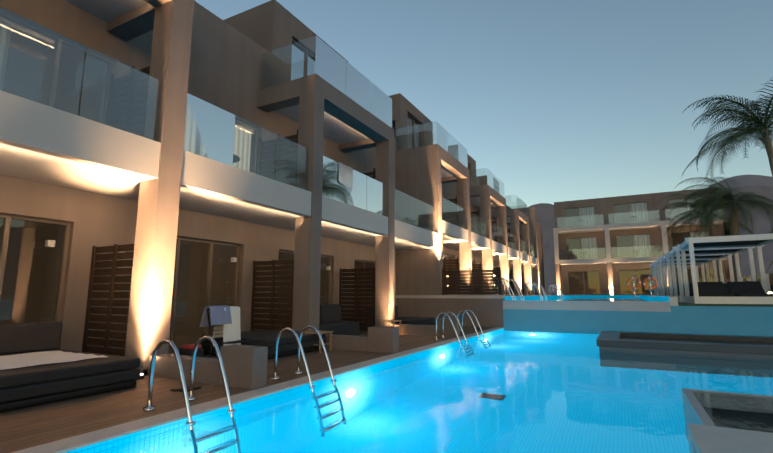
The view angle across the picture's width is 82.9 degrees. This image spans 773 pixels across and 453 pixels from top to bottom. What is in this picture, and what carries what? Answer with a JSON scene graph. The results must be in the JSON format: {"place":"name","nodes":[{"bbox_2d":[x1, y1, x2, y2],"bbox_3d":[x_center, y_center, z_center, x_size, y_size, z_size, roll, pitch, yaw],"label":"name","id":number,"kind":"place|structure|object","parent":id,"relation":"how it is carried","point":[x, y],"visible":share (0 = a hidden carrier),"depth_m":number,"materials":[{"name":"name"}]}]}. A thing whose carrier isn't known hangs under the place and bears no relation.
{"place":"outdoors","nodes":[
{"label":"outdoors","id":0,"kind":"place"},
{"bbox_2d":[0,318,503,452],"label":"deck","id":1,"kind":"structure","parent":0,"point":[67,426],"depth_m":5.76,"materials":[{"name":"brown wood"}]},
{"bbox_2d":[0,322,140,411],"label":"daybed","id":2,"kind":"object","parent":1,"relation":"on","point":[27,386],"visible":0.92,"depth_m":5.39,"materials":[{"name":"black fabric"}]},
{"bbox_2d":[0,351,106,369],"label":"towel","id":3,"kind":"object","parent":2,"relation":"on","point":[24,360],"visible":1,"depth_m":5.71,"materials":[{"name":"white fabric"}]},
{"bbox_2d":[170,385,200,391],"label":"sandals","id":4,"kind":"object","parent":1,"relation":"on","point":[179,389],"visible":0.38,"depth_m":5.67,"materials":[{"name":"black rubber"}]},
{"bbox_2d":[143,335,235,429],"bbox_3d":[-2.049,2.172,4.691,0.971,1.904,0.640,-5,-10,28],"label":"pool ladder","id":5,"kind":"object","parent":1,"relation":"on","point":[190,422],"visible":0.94,"depth_m":4.75,"materials":[{"name":"silver metal"}]},
{"bbox_2d":[179,344,203,356],"bbox_3d":[-3.382,2.233,7.574,0.300,0.360,0.300,-5,-10,28],"label":"bag","id":6,"kind":"object","parent":1,"relation":"on","point":[187,350],"visible":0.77,"depth_m":7.50,"materials":[{"name":"fabric"}]},
{"bbox_2d":[207,309,259,357],"bbox_3d":[-2.778,1.996,7.972,0.792,0.971,0.624,-5,-10,28],"label":"lounge chair","id":7,"kind":"object","parent":1,"relation":"on","point":[233,342],"visible":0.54,"depth_m":7.89,"materials":[{"name":"wood"}]},
{"bbox_2d":[200,305,240,345],"bbox_3d":[-3.080,1.878,8.155,0.350,0.800,0.720,-5,-10,28],"label":"chair","id":8,"kind":"object","parent":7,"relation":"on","point":[227,317],"visible":0.94,"depth_m":8.15,"materials":[{"name":"white fabric"}]},
{"bbox_2d":[200,329,325,359],"bbox_3d":[-2.612,2.516,9.467,1.850,0.380,1.900,-5,-10,28],"label":"sun lounger","id":9,"kind":"object","parent":1,"relation":"on","point":[288,344],"visible":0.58,"depth_m":8.91,"materials":[{"name":"black fabric"}]},
{"bbox_2d":[271,325,335,391],"bbox_3d":[-1.128,2.435,6.390,0.971,1.904,0.640,-5,-10,28],"label":"pool ladder","id":10,"kind":"object","parent":1,"relation":"on","point":[298,371],"visible":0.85,"depth_m":6.45,"materials":[{"name":"silver metal"}]},
{"bbox_2d":[304,330,332,352],"bbox_3d":[-1.490,2.517,9.604,0.450,0.420,0.450,-5,-10,28],"label":"side table","id":11,"kind":"object","parent":1,"relation":"on","point":[321,333],"visible":0.62,"depth_m":9.58,"materials":[{"name":"brown wood"}]},
{"bbox_2d":[284,304,358,335],"bbox_3d":[-1.787,2.684,12.380,1.140,0.939,2.100,-5,-10,28],"label":"sun lounger","id":12,"kind":"object","parent":1,"relation":"on","point":[330,317],"visible":0.31,"depth_m":12.58,"materials":[{"name":"fabric"}]},
{"bbox_2d":[380,320,401,334],"bbox_3d":[0.135,3.063,13.231,0.500,0.450,0.500,-5,-10,28],"label":"side table","id":13,"kind":"object","parent":1,"relation":"on","point":[388,321],"visible":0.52,"depth_m":13.17,"materials":[{"name":"brown wood"}]},
{"bbox_2d":[364,305,434,326],"bbox_3d":[0.496,3.268,15.701,1.800,0.800,2.200,-5,-10,28],"label":"sun lounger","id":14,"kind":"object","parent":1,"relation":"on","point":[420,320],"visible":0.17,"depth_m":15.38,"materials":[{"name":"black fabric"}]},
{"bbox_2d":[434,311,467,344],"bbox_3d":[1.848,3.285,11.877,0.971,1.904,0.640,-5,-10,28],"label":"pool ladder","id":15,"kind":"object","parent":1,"relation":"on","point":[459,342],"visible":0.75,"depth_m":11.94,"materials":[{"name":"silver metal"}]},
{"bbox_2d":[457,310,484,339],"bbox_3d":[2.651,3.514,13.358,0.971,1.904,0.640,-5,-10,28],"label":"pool ladder","id":16,"kind":"object","parent":1,"relation":"on","point":[478,337],"visible":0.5,"depth_m":13.46,"materials":[{"name":"silver metal"}]},
{"bbox_2d":[65,328,503,452],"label":"pool shell","id":17,"kind":"object","parent":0,"point":[123,441],"visible":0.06,"depth_m":4.86,"materials":[{"name":"tile"}]},
{"bbox_2d":[681,388,772,425],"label":"rim","id":18,"kind":"object","parent":17,"relation":"on","point":[703,415],"visible":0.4,"depth_m":5.57,"materials":[{"name":"concrete"}]},
{"bbox_2d":[99,331,772,452],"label":"pool water","id":19,"kind":"structure","parent":0,"point":[522,392],"depth_m":5.25,"materials":[{"name":"blue liquid"}]},
{"bbox_2d":[395,144,504,327],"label":"flank wall","id":20,"kind":"structure","parent":0,"point":[417,270],"depth_m":18.29,"materials":[{"name":"beige paint"}]},
{"bbox_2d":[442,267,501,294],"bbox_3d":[3.315,2.155,17.234,2.400,1.070,0.108,-5,-10,28],"label":"slatted fence","id":21,"kind":"object","parent":20,"relation":"on","point":[478,278],"visible":1,"depth_m":17.16,"materials":[{"name":"brown wood"}]},
{"bbox_2d":[194,0,772,208],"label":"sky","id":22,"kind":"structure","parent":0,"point":[560,100],"materials":[{"name":"blue"}]},
{"bbox_2d":[505,295,665,299],"bbox_3d":[13.664,5.091,27.967,5.300,1.350,28.900,-5,-10,28],"label":"pool edge","id":23,"kind":"object","parent":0,"point":[528,298],"visible":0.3,"depth_m":27.92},
{"bbox_2d":[526,297,658,300],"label":"pool water","id":24,"kind":"structure","parent":0,"point":[601,299],"depth_m":22.04,"materials":[{"name":"blue liquid"}]},
{"bbox_2d":[503,295,772,336],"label":"pool wall","id":25,"kind":"structure","parent":0,"point":[668,314],"depth_m":14.43,"materials":[{"name":"blue tile"}]},
{"bbox_2d":[494,278,515,299],"bbox_3d":[4.847,3.005,17.584,0.971,1.904,0.640,-5,-10,28],"label":"pool handrail","id":26,"kind":"object","parent":25,"relation":"on","point":[507,288],"visible":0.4,"depth_m":17.60,"materials":[{"name":"silver metal"}]},
{"bbox_2d":[504,279,523,299],"bbox_3d":[5.650,3.234,19.065,0.971,1.904,0.640,-5,-10,28],"label":"pool handrail","id":27,"kind":"object","parent":25,"relation":"on","point":[512,280],"visible":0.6,"depth_m":19.12,"materials":[{"name":"silver metal"}]},
{"bbox_2d":[519,207,544,294],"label":"connector block","id":28,"kind":"structure","parent":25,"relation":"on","point":[533,235],"depth_m":39.35,"materials":[{"name":"paint"}]},
{"bbox_2d":[526,282,542,298],"bbox_3d":[8.012,3.908,23.421,0.971,1.904,0.640,-5,-10,28],"label":"pool handrail","id":29,"kind":"object","parent":25,"relation":"on","point":[536,289],"visible":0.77,"depth_m":23.48,"materials":[{"name":"silver metal"}]},
{"bbox_2d":[532,282,547,298],"bbox_3d":[8.815,4.137,24.901,0.971,1.904,0.640,-5,-10,28],"label":"pool handrail","id":30,"kind":"object","parent":25,"relation":"on","point":[541,289],"visible":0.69,"depth_m":24.95,"materials":[{"name":"silver metal"}]},
{"bbox_2d":[552,285,563,296],"bbox_3d":[12.593,5.216,31.870,0.971,1.904,0.640,-5,-10,28],"label":"pool handrail","id":31,"kind":"object","parent":25,"relation":"on","point":[559,289],"visible":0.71,"depth_m":32.00,"materials":[{"name":"silver metal"}]},
{"bbox_2d":[627,275,640,296],"bbox_3d":[8.508,2.041,15.060,0.439,0.770,0.200,-5,-10,28],"label":"lifebuoy","id":32,"kind":"object","parent":25,"relation":"on","point":[634,288],"visible":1,"depth_m":15.01,"materials":[{"name":"orange plastic"}]},
{"bbox_2d":[643,275,657,296],"bbox_3d":[9.043,2.032,15.001,0.439,0.770,0.200,-5,-10,28],"label":"lifebuoy","id":33,"kind":"object","parent":25,"relation":"on","point":[650,288],"visible":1,"depth_m":14.96,"materials":[{"name":"orange plastic"}]},
{"bbox_2d":[529,175,772,294],"bbox_3d":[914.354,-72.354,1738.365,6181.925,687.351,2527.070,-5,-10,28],"label":"mountains","id":34,"kind":"structure","parent":0,"point":[760,185],"depth_m":2098.04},
{"bbox_2d":[596,331,772,358],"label":"dark pool island","id":35,"kind":"structure","parent":0,"point":[729,345],"depth_m":10.39,"materials":[{"name":"paint"}]},
{"bbox_2d":[678,302,772,306],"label":"terrace","id":36,"kind":"structure","parent":0,"point":[741,305],"depth_m":14.09,"materials":[{"name":"beige stone"}]},
{"bbox_2d":[553,187,730,295],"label":"building facade","id":37,"kind":"structure","parent":36,"relation":"on","point":[606,233],"depth_m":43.24,"materials":[{"name":"beige paint"}]},
{"bbox_2d":[564,197,713,293],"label":"cross rooms","id":38,"kind":"object","parent":37,"relation":"attached to","point":[629,240],"depth_m":45.34,"materials":[{"name":"beige paint"}]},
{"bbox_2d":[557,209,720,259],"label":"cross balustrades","id":39,"kind":"object","parent":37,"relation":"attached to","point":[669,246],"visible":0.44,"depth_m":42.28,"materials":[{"name":"clear glass"}]},
{"bbox_2d":[563,197,714,294],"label":"cross windows","id":40,"kind":"structure","parent":37,"relation":"in","point":[616,247],"depth_m":43.66,"materials":[{"name":"brown wood"}]},
{"bbox_2d":[565,198,713,293],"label":"cross window glass","id":41,"kind":"object","parent":40,"relation":"attached to","point":[629,252],"visible":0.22,"depth_m":43.70,"materials":[{"name":"glass"}]},
{"bbox_2d":[650,262,705,295],"bbox_3d":[20.841,3.889,31.380,3.100,2.650,3.100,-5,-10,28],"label":"cabana","id":42,"kind":"object","parent":36,"relation":"on","point":[653,266],"visible":0.27,"depth_m":30.91,"materials":[{"name":"white wood"}]},
{"bbox_2d":[654,258,717,295],"bbox_3d":[19.199,3.382,28.101,3.100,2.650,3.100,-5,-10,28],"label":"cabana","id":43,"kind":"object","parent":36,"relation":"on","point":[658,262],"visible":0.38,"depth_m":27.85,"materials":[{"name":"white wood"}]},
{"bbox_2d":[660,253,734,296],"bbox_3d":[17.558,2.874,24.822,3.100,2.650,3.100,-5,-10,28],"label":"cabana","id":44,"kind":"object","parent":36,"relation":"on","point":[665,257],"visible":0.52,"depth_m":24.80,"materials":[{"name":"white wood"}]},
{"bbox_2d":[657,191,756,280],"bbox_3d":[24.664,1.366,33.645,6.465,8.334,6.175,-5,-10,28],"label":"palm","id":45,"kind":"object","parent":36,"relation":"on","point":[688,220],"depth_m":33.49,"materials":[{"name":"green plant"}]},
{"bbox_2d":[668,246,755,301],"bbox_3d":[15.916,2.367,21.543,3.100,2.650,3.100,-5,-10,28],"label":"cabana","id":46,"kind":"object","parent":36,"relation":"on","point":[673,252],"visible":0.54,"depth_m":21.46,"materials":[{"name":"white wood"}]},
{"bbox_2d":[675,177,772,281],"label":"palm","id":47,"kind":"object","parent":36,"relation":"on","point":[718,199],"depth_m":26.80,"materials":[{"name":"green plant"}]},
{"bbox_2d":[678,234,772,303],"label":"pergola frame","id":48,"kind":"object","parent":36,"relation":"on","point":[748,292],"visible":1,"depth_m":17.88,"materials":[{"name":"white wood"}]},
{"bbox_2d":[682,78,772,181],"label":"tall palm","id":49,"kind":"object","parent":36,"relation":"on","point":[748,127],"depth_m":20.51,"materials":[{"name":"green plant"}]},
{"bbox_2d":[713,273,772,292],"bbox_3d":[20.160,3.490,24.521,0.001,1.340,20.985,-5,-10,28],"label":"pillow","id":50,"kind":"object","parent":36,"relation":"on","point":[769,280],"visible":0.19,"depth_m":20.93,"materials":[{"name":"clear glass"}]},
{"bbox_2d":[687,423,772,452],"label":"planter wall","id":51,"kind":"structure","parent":0,"point":[707,439],"depth_m":3.57,"materials":[{"name":"concrete"}]},
{"label":"ground","id":52,"kind":"structure","parent":0,"visible":0},
{"bbox_2d":[0,0,437,375],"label":"building","id":53,"kind":"structure","parent":52,"relation":"on","point":[95,183],"depth_m":8.59,"materials":[{"name":"paint"}]},
{"bbox_2d":[0,17,327,346],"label":"wing rooms","id":54,"kind":"object","parent":53,"relation":"in","point":[21,268],"depth_m":9.77,"materials":[{"name":"clear glass"}]},
{"bbox_2d":[0,10,374,350],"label":"wing windows","id":55,"kind":"structure","parent":53,"relation":"in","point":[5,234],"depth_m":8.33,"materials":[{"name":"brown wood"}]},
{"bbox_2d":[0,15,374,345],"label":"window glass","id":56,"kind":"object","parent":55,"relation":"in","point":[296,62],"visible":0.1,"depth_m":8.12,"materials":[{"name":"glass"}]},
{"bbox_2d":[45,240,349,269],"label":"wall lights","id":57,"kind":"object","parent":53,"relation":"attached to","point":[49,243],"depth_m":7.41,"materials":[{"name":"white paint"}]},
{"bbox_2d":[0,8,435,231],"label":"wing balustrades","id":58,"kind":"object","parent":53,"relation":"attached to","point":[211,130],"visible":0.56,"depth_m":9.43,"materials":[{"name":"clear glass"}]},
{"bbox_2d":[338,162,352,192],"bbox_3d":[-1.152,-1.337,12.268,0.078,0.772,0.720,-5,-10,28],"label":"towel","id":59,"kind":"object","parent":58,"relation":"hanging from","point":[345,175],"visible":0.94,"depth_m":12.29,"materials":[{"name":"white fabric"}]},
{"bbox_2d":[82,66,375,355],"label":"wing screens","id":60,"kind":"object","parent":53,"relation":"attached to","point":[353,308],"visible":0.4,"depth_m":8.46,"materials":[{"name":"brown wood"}]},
{"bbox_2d":[233,154,239,162],"bbox_3d":[-3.568,-1.141,9.460,0.740,0.745,0.740,-5,-10,28],"label":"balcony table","id":61,"kind":"object","parent":53,"relation":"on","point":[235,160],"depth_m":9.54,"materials":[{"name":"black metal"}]},
{"bbox_2d":[389,93,540,295],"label":"building","id":62,"kind":"structure","parent":52,"relation":"on","point":[466,246],"depth_m":24.99,"materials":[{"name":"paint"}]},
{"bbox_2d":[408,117,451,267],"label":"wing rooms","id":63,"kind":"object","parent":62,"relation":"attached to","point":[416,137],"depth_m":23.62,"materials":[{"name":"beige paint"}]},
{"bbox_2d":[408,114,513,294],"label":"wing windows","id":64,"kind":"structure","parent":62,"relation":"in","point":[415,120],"depth_m":22.71,"materials":[{"name":"brown wood"}]},
{"bbox_2d":[408,116,513,289],"bbox_3d":[6.064,0.254,30.025,0.001,8.650,22.490,-5,-10,28],"label":"window glass","id":65,"kind":"object","parent":64,"relation":"attached to","point":[416,133],"visible":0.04,"depth_m":22.25,"materials":[{"name":"clear glass"}]},
{"bbox_2d":[396,121,535,257],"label":"wing balustrades","id":66,"kind":"object","parent":62,"relation":"attached to","point":[441,137],"visible":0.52,"depth_m":23.23,"materials":[{"name":"clear glass"}]},
{"bbox_2d":[442,196,523,294],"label":"wing screens","id":67,"kind":"object","parent":62,"relation":"attached to","point":[457,266],"visible":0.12,"depth_m":22.57,"materials":[{"name":"brown wood"}]}
]}

